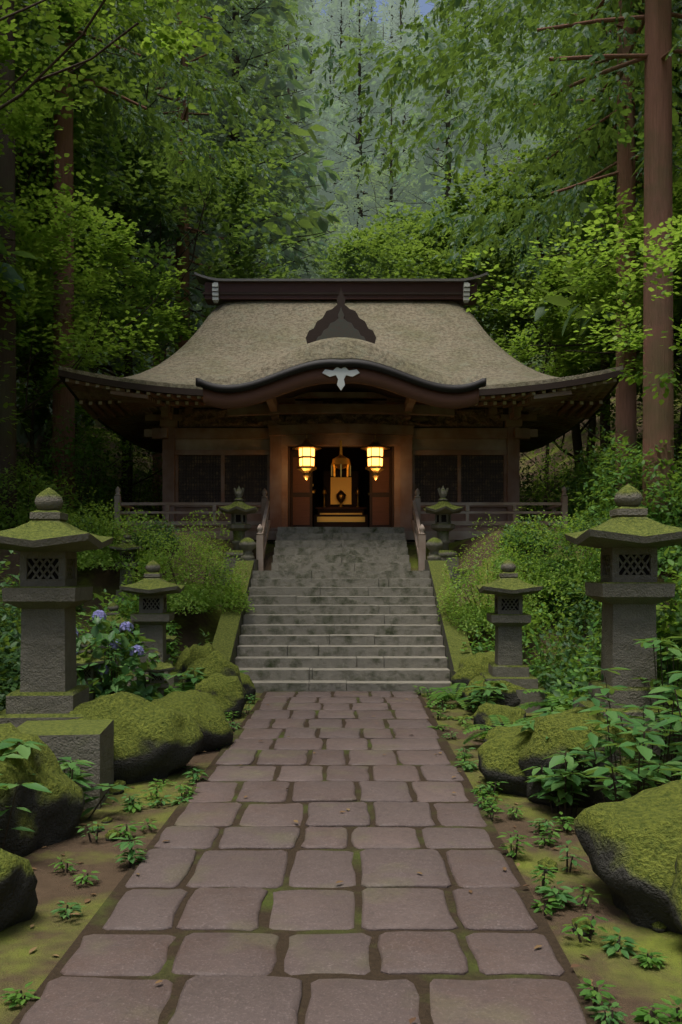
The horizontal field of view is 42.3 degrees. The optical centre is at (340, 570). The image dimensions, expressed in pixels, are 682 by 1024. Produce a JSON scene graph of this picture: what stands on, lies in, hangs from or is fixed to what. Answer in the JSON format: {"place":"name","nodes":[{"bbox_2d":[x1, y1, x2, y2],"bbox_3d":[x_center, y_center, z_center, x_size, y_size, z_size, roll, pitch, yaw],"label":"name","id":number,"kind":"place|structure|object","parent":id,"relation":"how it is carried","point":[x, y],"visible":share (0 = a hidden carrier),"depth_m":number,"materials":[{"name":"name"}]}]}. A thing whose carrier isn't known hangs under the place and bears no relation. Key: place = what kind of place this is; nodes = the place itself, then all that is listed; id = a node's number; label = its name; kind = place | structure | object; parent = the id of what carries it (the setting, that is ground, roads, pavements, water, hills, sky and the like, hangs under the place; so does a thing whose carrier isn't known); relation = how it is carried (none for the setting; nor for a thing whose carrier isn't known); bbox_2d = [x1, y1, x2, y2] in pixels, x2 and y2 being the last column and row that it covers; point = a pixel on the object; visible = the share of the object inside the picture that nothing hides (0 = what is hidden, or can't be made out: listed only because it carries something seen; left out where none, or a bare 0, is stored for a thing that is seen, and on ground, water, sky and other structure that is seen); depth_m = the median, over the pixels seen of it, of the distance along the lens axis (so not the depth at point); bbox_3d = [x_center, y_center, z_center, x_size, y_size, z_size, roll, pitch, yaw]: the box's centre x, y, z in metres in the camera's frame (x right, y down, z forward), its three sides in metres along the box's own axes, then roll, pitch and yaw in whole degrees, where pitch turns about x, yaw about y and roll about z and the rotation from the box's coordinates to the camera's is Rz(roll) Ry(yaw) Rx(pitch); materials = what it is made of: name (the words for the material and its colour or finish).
{"place":"outdoors","nodes":[
{"label":"outdoors","id":0,"kind":"place"},
{"bbox_2d":[11,691,601,1023],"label":"paved path","id":1,"kind":"structure","parent":0,"point":[229,904],"depth_m":4.14,"materials":[{"name":"stone"}]},
{"bbox_2d":[0,39,681,1023],"bbox_3d":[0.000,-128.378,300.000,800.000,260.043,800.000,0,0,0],"label":"ground","id":2,"kind":"structure","parent":0,"point":[50,933],"depth_m":5.04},
{"bbox_2d":[0,192,43,305],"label":"forest tree","id":3,"kind":"object","parent":2,"relation":"on","point":[12,273],"depth_m":15.20,"materials":[{"name":"green plant"}]},
{"bbox_2d":[16,157,115,424],"bbox_3d":[-13.904,-17.303,35.639,10.649,28.069,9.542,-1,-1,4],"label":"forest tree","id":4,"kind":"object","parent":2,"relation":"on","point":[51,401],"depth_m":37.72,"materials":[{"name":"green plant"}]},
{"bbox_2d":[15,0,175,173],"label":"forest tree","id":5,"kind":"object","parent":2,"relation":"on","point":[100,125],"depth_m":21.85,"materials":[{"name":"green plant"}]},
{"bbox_2d":[15,0,185,379],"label":"forest tree","id":6,"kind":"object","parent":2,"relation":"on","point":[82,51],"depth_m":21.54,"materials":[{"name":"green plant"}]},
{"bbox_2d":[15,0,201,444],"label":"forest tree","id":7,"kind":"object","parent":2,"relation":"on","point":[22,436],"depth_m":26.84,"materials":[{"name":"green plant"}]},
{"bbox_2d":[14,0,231,165],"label":"forest tree","id":8,"kind":"object","parent":2,"relation":"on","point":[71,92],"depth_m":18.51,"materials":[{"name":"green plant"}]},
{"bbox_2d":[75,219,192,441],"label":"forest tree","id":9,"kind":"object","parent":2,"relation":"on","point":[76,422],"depth_m":45.84,"materials":[{"name":"green plant"}]},
{"bbox_2d":[15,73,301,520],"bbox_3d":[-6.526,-6.972,27.264,13.096,13.466,12.473,0,0,-32],"label":"forest tree","id":10,"kind":"object","parent":2,"relation":"on","point":[241,193],"depth_m":25.45,"materials":[{"name":"green plant"}]},
{"bbox_2d":[35,0,318,488],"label":"forest tree","id":11,"kind":"object","parent":2,"relation":"on","point":[248,212],"depth_m":28.12,"materials":[{"name":"green plant"}]},
{"bbox_2d":[97,13,300,374],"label":"forest tree","id":12,"kind":"object","parent":2,"relation":"on","point":[149,358],"depth_m":41.38,"materials":[{"name":"green plant"}]},
{"bbox_2d":[113,0,341,452],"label":"forest tree","id":13,"kind":"object","parent":2,"relation":"on","point":[306,224],"depth_m":32.43,"materials":[{"name":"green plant"}]},
{"bbox_2d":[133,0,342,373],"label":"forest tree","id":14,"kind":"object","parent":2,"relation":"on","point":[306,106],"depth_m":38.12,"materials":[{"name":"green plant"}]},
{"bbox_2d":[136,120,346,294],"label":"forest tree","id":15,"kind":"object","parent":2,"relation":"on","point":[311,271],"depth_m":49.40,"materials":[{"name":"green plant"}]},
{"bbox_2d":[253,0,321,199],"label":"forest tree","id":16,"kind":"object","parent":2,"relation":"on","point":[301,44],"depth_m":93.88,"materials":[{"name":"green plant"}]},
{"bbox_2d":[240,0,351,277],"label":"forest tree","id":17,"kind":"object","parent":2,"relation":"on","point":[341,197],"depth_m":55.60,"materials":[{"name":"green plant"}]},
{"bbox_2d":[269,9,322,216],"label":"forest tree","id":18,"kind":"object","parent":2,"relation":"on","point":[301,93],"depth_m":89.63,"materials":[{"name":"green plant"}]},
{"bbox_2d":[272,38,326,278],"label":"forest tree","id":19,"kind":"object","parent":2,"relation":"on","point":[296,148],"depth_m":71.75,"materials":[{"name":"green plant"}]},
{"bbox_2d":[290,1,316,177],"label":"forest tree","id":20,"kind":"object","parent":2,"relation":"on","point":[302,45],"depth_m":110.26,"materials":[{"name":"green plant"}]},
{"bbox_2d":[270,0,348,275],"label":"forest tree","id":21,"kind":"object","parent":2,"relation":"on","point":[301,8],"depth_m":81.82,"materials":[{"name":"green plant"}]},
{"bbox_2d":[293,0,334,166],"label":"forest tree","id":22,"kind":"object","parent":2,"relation":"on","point":[314,23],"depth_m":121.01,"materials":[{"name":"green plant"}]},
{"bbox_2d":[295,0,337,89],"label":"forest tree","id":23,"kind":"object","parent":2,"relation":"on","point":[318,6],"depth_m":141.61,"materials":[{"name":"green plant"}]},
{"bbox_2d":[291,241,344,278],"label":"forest tree","id":24,"kind":"object","parent":2,"relation":"on","point":[321,266],"depth_m":61.37,"materials":[{"name":"green plant"}]},
{"bbox_2d":[304,45,349,217],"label":"forest tree","id":25,"kind":"object","parent":2,"relation":"on","point":[319,61],"depth_m":99.25,"materials":[{"name":"green plant"}]},
{"bbox_2d":[29,691,628,1023],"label":"leaf litter","id":26,"kind":"object","parent":2,"relation":"on","point":[411,1020],"visible":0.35,"depth_m":4.37,"materials":[{"name":"plant"}]},
{"bbox_2d":[312,0,355,82],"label":"forest tree","id":27,"kind":"object","parent":2,"relation":"on","point":[324,20],"depth_m":133.19,"materials":[{"name":"green plant"}]},
{"bbox_2d":[311,0,364,205],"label":"forest tree","id":28,"kind":"object","parent":2,"relation":"on","point":[335,5],"depth_m":109.94,"materials":[{"name":"green plant"}]},
{"bbox_2d":[0,0,681,514],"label":"maple","id":29,"kind":"object","parent":2,"relation":"on","point":[18,122],"depth_m":16.58,"materials":[{"name":"green plant"}]},
{"bbox_2d":[0,643,681,936],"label":"mossy boulders","id":30,"kind":"object","parent":2,"relation":"on","point":[632,847],"visible":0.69,"depth_m":5.87,"materials":[{"name":"green plant"}]},
{"bbox_2d":[0,484,681,809],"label":"stone lanterns","id":31,"kind":"object","parent":2,"relation":"on","point":[48,595],"visible":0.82,"depth_m":6.88,"materials":[{"name":"grey stone"}]},
{"bbox_2d":[209,527,472,697],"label":"stairs","id":32,"kind":"structure","parent":2,"relation":"on","point":[369,603],"depth_m":13.13,"materials":[{"name":"stone"}]},
{"bbox_2d":[239,537,442,558],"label":"newel stones","id":33,"kind":"object","parent":32,"relation":"on","point":[247,545],"visible":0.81,"depth_m":15.19,"materials":[{"name":"stone"}]},
{"bbox_2d":[0,427,681,707],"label":"shrubs","id":34,"kind":"object","parent":2,"relation":"on","point":[202,602],"visible":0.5,"depth_m":13.32,"materials":[{"name":"green plant"}]},
{"bbox_2d":[0,593,681,1023],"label":"leafy plants","id":35,"kind":"object","parent":2,"relation":"on","point":[550,781],"visible":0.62,"depth_m":5.67,"materials":[{"name":"green plant"}]},
{"bbox_2d":[76,610,143,674],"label":"hydrangea flowers","id":36,"kind":"object","parent":35,"relation":"on","point":[102,613],"visible":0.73,"depth_m":8.81,"materials":[{"name":"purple plant"}]},
{"bbox_2d":[331,6,358,103],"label":"forest tree","id":37,"kind":"object","parent":2,"relation":"on","point":[339,46],"depth_m":124.82,"materials":[{"name":"green plant"}]},
{"bbox_2d":[336,0,368,58],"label":"forest tree","id":38,"kind":"object","parent":2,"relation":"on","point":[355,7],"depth_m":151.33,"materials":[{"name":"green plant"}]},
{"bbox_2d":[317,27,394,262],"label":"forest tree","id":39,"kind":"object","parent":2,"relation":"on","point":[367,142],"depth_m":86.33,"materials":[{"name":"green plant"}]},
{"bbox_2d":[310,95,408,208],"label":"forest tree","id":40,"kind":"object","parent":2,"relation":"on","point":[336,106],"depth_m":96.43,"materials":[{"name":"green plant"}]},
{"bbox_2d":[317,0,402,273],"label":"forest tree","id":41,"kind":"object","parent":2,"relation":"on","point":[350,148],"depth_m":81.10,"materials":[{"name":"green plant"}]},
{"bbox_2d":[337,1,395,163],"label":"forest tree","id":42,"kind":"object","parent":2,"relation":"on","point":[375,19],"depth_m":114.65,"materials":[{"name":"green plant"}]},
{"bbox_2d":[302,152,453,272],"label":"forest tree","id":43,"kind":"object","parent":2,"relation":"on","point":[383,178],"depth_m":73.65,"materials":[{"name":"green plant"}]},
{"bbox_2d":[362,27,410,215],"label":"forest tree","id":44,"kind":"object","parent":2,"relation":"on","point":[398,102],"depth_m":99.26,"materials":[{"name":"green plant"}]},
{"bbox_2d":[373,0,404,112],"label":"forest tree","id":45,"kind":"object","parent":2,"relation":"on","point":[384,9],"depth_m":144.79,"materials":[{"name":"green plant"}]},
{"bbox_2d":[255,200,527,349],"bbox_3d":[1.637,-6.860,30.670,10.394,11.270,8.385,1,-1,35],"label":"forest tree","id":46,"kind":"object","parent":2,"relation":"on","point":[360,270],"depth_m":29.73,"materials":[{"name":"green plant"}]},
{"bbox_2d":[366,97,418,265],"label":"forest tree","id":47,"kind":"object","parent":2,"relation":"on","point":[386,194],"depth_m":69.34,"materials":[{"name":"green plant"}]},
{"bbox_2d":[376,33,422,185],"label":"forest tree","id":48,"kind":"object","parent":2,"relation":"on","point":[403,62],"depth_m":107.71,"materials":[{"name":"green plant"}]},
{"bbox_2d":[383,0,421,120],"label":"forest tree","id":49,"kind":"object","parent":2,"relation":"on","point":[405,10],"depth_m":134.21,"materials":[{"name":"green plant"}]},
{"bbox_2d":[389,12,423,148],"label":"forest tree","id":50,"kind":"object","parent":2,"relation":"on","point":[407,21],"depth_m":124.54,"materials":[{"name":"green plant"}]},
{"bbox_2d":[393,1,424,118],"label":"forest tree","id":51,"kind":"object","parent":2,"relation":"on","point":[412,19],"depth_m":160.08,"materials":[{"name":"green plant"}]},
{"bbox_2d":[404,0,427,111],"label":"forest tree","id":52,"kind":"object","parent":2,"relation":"on","point":[418,12],"depth_m":153.79,"materials":[{"name":"green plant"}]},
{"bbox_2d":[377,37,490,157],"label":"forest tree","id":53,"kind":"object","parent":2,"relation":"on","point":[422,88],"depth_m":100.96,"materials":[{"name":"green plant"}]},
{"bbox_2d":[404,161,481,246],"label":"forest tree","id":54,"kind":"object","parent":2,"relation":"on","point":[438,179],"visible":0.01,"depth_m":75.84,"materials":[{"name":"green plant"}]},
{"bbox_2d":[402,5,483,209],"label":"forest tree","id":55,"kind":"object","parent":2,"relation":"on","point":[422,96],"depth_m":86.36,"materials":[{"name":"green plant"}]},
{"bbox_2d":[378,0,516,320],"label":"forest tree","id":56,"kind":"object","parent":2,"relation":"on","point":[437,190],"depth_m":65.29,"materials":[{"name":"green plant"}]},
{"bbox_2d":[411,0,491,214],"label":"forest tree","id":57,"kind":"object","parent":2,"relation":"on","point":[450,90],"depth_m":95.10,"materials":[{"name":"green plant"}]},
{"bbox_2d":[344,169,594,373],"bbox_3d":[2.523,-6.485,28.967,12.071,11.763,9.738,1,0,35],"label":"forest tree","id":58,"kind":"object","parent":2,"relation":"on","point":[425,244],"depth_m":27.13,"materials":[{"name":"green plant"}]},
{"bbox_2d":[364,192,590,373],"bbox_3d":[6.047,-8.097,32.790,10.272,12.770,10.785,0,-2,6],"label":"forest tree","id":59,"kind":"object","parent":2,"relation":"on","point":[433,210],"depth_m":32.26,"materials":[{"name":"green plant"}]},
{"bbox_2d":[451,0,504,79],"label":"forest tree","id":60,"kind":"object","parent":2,"relation":"on","point":[470,6],"depth_m":118.80,"materials":[{"name":"green plant"}]},
{"bbox_2d":[452,51,515,319],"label":"forest tree","id":61,"kind":"object","parent":2,"relation":"on","point":[493,145],"depth_m":77.33,"materials":[{"name":"green plant"}]},
{"bbox_2d":[424,99,544,259],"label":"forest tree","id":62,"kind":"object","parent":2,"relation":"on","point":[503,139],"depth_m":82.58,"materials":[{"name":"green plant"}]},
{"bbox_2d":[466,0,517,110],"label":"forest tree","id":63,"kind":"object","parent":2,"relation":"on","point":[475,22],"depth_m":109.64,"materials":[{"name":"green plant"}]},
{"bbox_2d":[459,59,546,226],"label":"forest tree","id":64,"kind":"object","parent":2,"relation":"on","point":[512,144],"depth_m":83.33,"materials":[{"name":"green plant"}]},
{"bbox_2d":[474,297,544,371],"bbox_3d":[5.587,-8.262,38.470,8.031,10.201,9.956,2,-1,-21],"label":"forest tree","id":65,"kind":"object","parent":2,"relation":"on","point":[487,325],"depth_m":37.74,"materials":[{"name":"green plant"}]},
{"bbox_2d":[485,317,540,367],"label":"forest tree","id":66,"kind":"object","parent":2,"relation":"on","point":[518,359],"depth_m":58.44,"materials":[{"name":"green plant"}]},
{"bbox_2d":[493,50,550,160],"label":"forest tree","id":67,"kind":"object","parent":2,"relation":"on","point":[540,78],"depth_m":88.83,"materials":[{"name":"green plant"}]},
{"bbox_2d":[505,21,540,181],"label":"forest tree","id":68,"kind":"object","parent":2,"relation":"on","point":[527,41],"depth_m":100.16,"materials":[{"name":"green plant"}]},
{"bbox_2d":[489,3,560,92],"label":"forest tree","id":69,"kind":"object","parent":2,"relation":"on","point":[528,43],"depth_m":115.78,"materials":[{"name":"green plant"}]},
{"bbox_2d":[384,105,675,498],"bbox_3d":[6.062,-6.896,26.822,9.560,13.159,9.061,0,1,24],"label":"forest tree","id":70,"kind":"object","parent":2,"relation":"on","point":[434,265],"depth_m":25.85,"materials":[{"name":"green plant"}]},
{"bbox_2d":[507,309,552,372],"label":"forest tree","id":71,"kind":"object","parent":2,"relation":"on","point":[521,353],"depth_m":45.90,"materials":[{"name":"green plant"}]},
{"bbox_2d":[531,0,569,73],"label":"forest tree","id":72,"kind":"object","parent":2,"relation":"on","point":[558,8],"depth_m":108.71,"materials":[{"name":"green plant"}]},
{"bbox_2d":[527,1,581,246],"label":"forest tree","id":73,"kind":"object","parent":2,"relation":"on","point":[531,176],"depth_m":73.59,"materials":[{"name":"green plant"}]},
{"bbox_2d":[537,17,597,261],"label":"forest tree","id":74,"kind":"object","parent":2,"relation":"on","point":[565,135],"depth_m":65.92,"materials":[{"name":"green plant"}]},
{"bbox_2d":[557,61,600,249],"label":"forest tree","id":75,"kind":"object","parent":2,"relation":"on","point":[572,131],"depth_m":64.00,"materials":[{"name":"green plant"}]},
{"bbox_2d":[485,121,679,479],"bbox_3d":[9.476,-9.696,35.410,10.820,14.354,13.412,-1,0,18],"label":"forest tree","id":76,"kind":"object","parent":2,"relation":"on","point":[531,257],"depth_m":32.60,"materials":[{"name":"green plant"}]},
{"bbox_2d":[530,0,681,384],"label":"forest tree","id":77,"kind":"object","parent":2,"relation":"on","point":[561,300],"depth_m":20.33,"materials":[{"name":"green plant"}]},
{"bbox_2d":[555,104,681,376],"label":"forest tree","id":78,"kind":"object","parent":2,"relation":"on","point":[638,253],"depth_m":27.95,"materials":[{"name":"green plant"}]},
{"bbox_2d":[565,0,681,279],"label":"forest tree","id":79,"kind":"object","parent":2,"relation":"on","point":[625,112],"depth_m":20.53,"materials":[{"name":"green plant"}]},
{"bbox_2d":[0,396,681,1023],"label":"shrub","id":80,"kind":"object","parent":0,"point":[670,552],"depth_m":11.20,"materials":[{"name":"green plant"}]},
{"bbox_2d":[0,0,681,528],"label":"cedar","id":81,"kind":"object","parent":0,"point":[658,210],"depth_m":15.84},
{"bbox_2d":[14,0,677,294],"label":"tree","id":82,"kind":"object","parent":81,"relation":"attached to","point":[160,70],"visible":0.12,"depth_m":23.96,"materials":[{"name":"green plant"}]},
{"bbox_2d":[14,0,681,364],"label":"tree foliage","id":83,"kind":"object","parent":81,"relation":"attached to","point":[498,15],"visible":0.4,"depth_m":19.18,"materials":[{"name":"green plant"}]},
{"bbox_2d":[194,272,487,304],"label":"roof ridge","id":84,"kind":"structure","parent":0,"point":[220,291],"depth_m":21.01,"materials":[{"name":"brown wood"}]},
{"bbox_2d":[313,0,449,56],"label":"sky","id":85,"kind":"structure","parent":0,"point":[425,8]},
{"bbox_2d":[558,82,681,466],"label":"forest tree","id":86,"kind":"object","parent":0,"point":[679,431],"depth_m":30.91,"materials":[{"name":"green plant"}]},
{"bbox_3d":[0.002,0.123,20.803,8.688,1.074,6.995,0,0,0],"label":"podium","id":87,"kind":"object","parent":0,"visible":0},
{"bbox_2d":[114,528,559,542],"bbox_3d":[0.000,-0.465,20.790,8.940,0.750,7.220,0,0,0],"label":"veranda","id":88,"kind":"object","parent":87,"relation":"on","point":[454,534],"visible":0.07,"depth_m":17.18,"materials":[{"name":"brown wood"}]},
{"bbox_2d":[144,392,537,541],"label":"shrine building","id":89,"kind":"structure","parent":88,"relation":"on","point":[341,487],"depth_m":18.48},
{"bbox_2d":[179,409,257,426],"bbox_3d":[-2.510,-3.210,18.430,1.780,0.380,0.080,0,0,0],"label":"wall panel","id":90,"kind":"object","parent":89,"relation":"attached to","point":[208,418],"visible":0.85,"depth_m":18.43,"materials":[{"name":"brown wood"}]},
{"bbox_2d":[81,301,559,384],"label":"roof","id":91,"kind":"structure","parent":89,"relation":"on","point":[236,337],"depth_m":19.66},
{"bbox_2d":[306,289,375,359],"bbox_3d":[0.000,-4.889,17.700,1.501,1.586,0.200,0,0,0],"label":"roof ornament","id":92,"kind":"object","parent":91,"relation":"on","point":[340,319],"visible":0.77,"depth_m":17.64,"materials":[{"name":"brown wood"}]},
{"bbox_2d":[227,372,454,436],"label":"wooden beams","id":93,"kind":"structure","parent":89,"relation":"attached to","point":[273,407],"depth_m":17.83,"materials":[{"name":"brown wood"}]},
{"bbox_2d":[58,366,623,449],"bbox_3d":[0.000,-3.715,21.250,10.524,1.010,9.724,0,0,0],"label":"roof eave","id":94,"kind":"object","parent":89,"relation":"attached to","point":[195,390],"visible":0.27,"depth_m":16.39,"materials":[{"name":"brown wood"}]},
{"bbox_2d":[132,384,549,399],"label":"roof soffit","id":95,"kind":"structure","parent":89,"relation":"attached to","point":[335,388],"depth_m":17.73,"materials":[{"name":"brown wood"}]},
{"bbox_2d":[65,378,616,452],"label":"rafters","id":96,"kind":"object","parent":89,"relation":"on","point":[123,411],"visible":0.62,"depth_m":17.64,"materials":[{"name":"brown wood"}]},
{"bbox_2d":[200,337,481,384],"bbox_3d":[0.000,-3.739,15.985,5.000,0.961,0.870,0,0,0],"label":"roof edge","id":97,"kind":"object","parent":89,"relation":"attached to","point":[340,347],"visible":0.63,"depth_m":15.61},
{"bbox_2d":[196,359,485,408],"bbox_3d":[0.000,-3.301,15.585,5.120,0.845,0.170,0,0,0],"label":"curved gable bargeboard","id":98,"kind":"object","parent":97,"relation":"attached to","point":[308,374],"visible":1,"depth_m":15.57,"materials":[{"name":"black wood"}]},
{"bbox_2d":[323,367,358,389],"bbox_3d":[0.000,-3.390,15.560,0.660,0.420,0.060,0,0,0],"label":"gable ornament","id":99,"kind":"object","parent":98,"relation":"attached to","point":[340,374],"visible":1,"depth_m":15.53,"materials":[{"name":"silver metal"}]},
{"bbox_2d":[243,399,438,425],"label":"ceiling beams","id":100,"kind":"structure","parent":89,"relation":"attached to","point":[295,419],"depth_m":18.32,"materials":[{"name":"brown wood"}]},
{"bbox_2d":[292,433,389,479],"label":"hanging lanterns","id":101,"kind":"object","parent":89,"relation":"hanging from","point":[306,449],"visible":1,"depth_m":17.94,"materials":[{"name":"gold metal"}]},
{"bbox_2d":[425,409,502,426],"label":"beam","id":102,"kind":"structure","parent":89,"relation":"attached to","point":[470,418],"depth_m":18.43,"materials":[{"name":"brown wood"}]},
{"bbox_2d":[114,486,567,570],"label":"railings","id":103,"kind":"object","parent":88,"relation":"on","point":[263,527],"visible":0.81,"depth_m":17.24,"materials":[{"name":"brown wood"}]}
]}

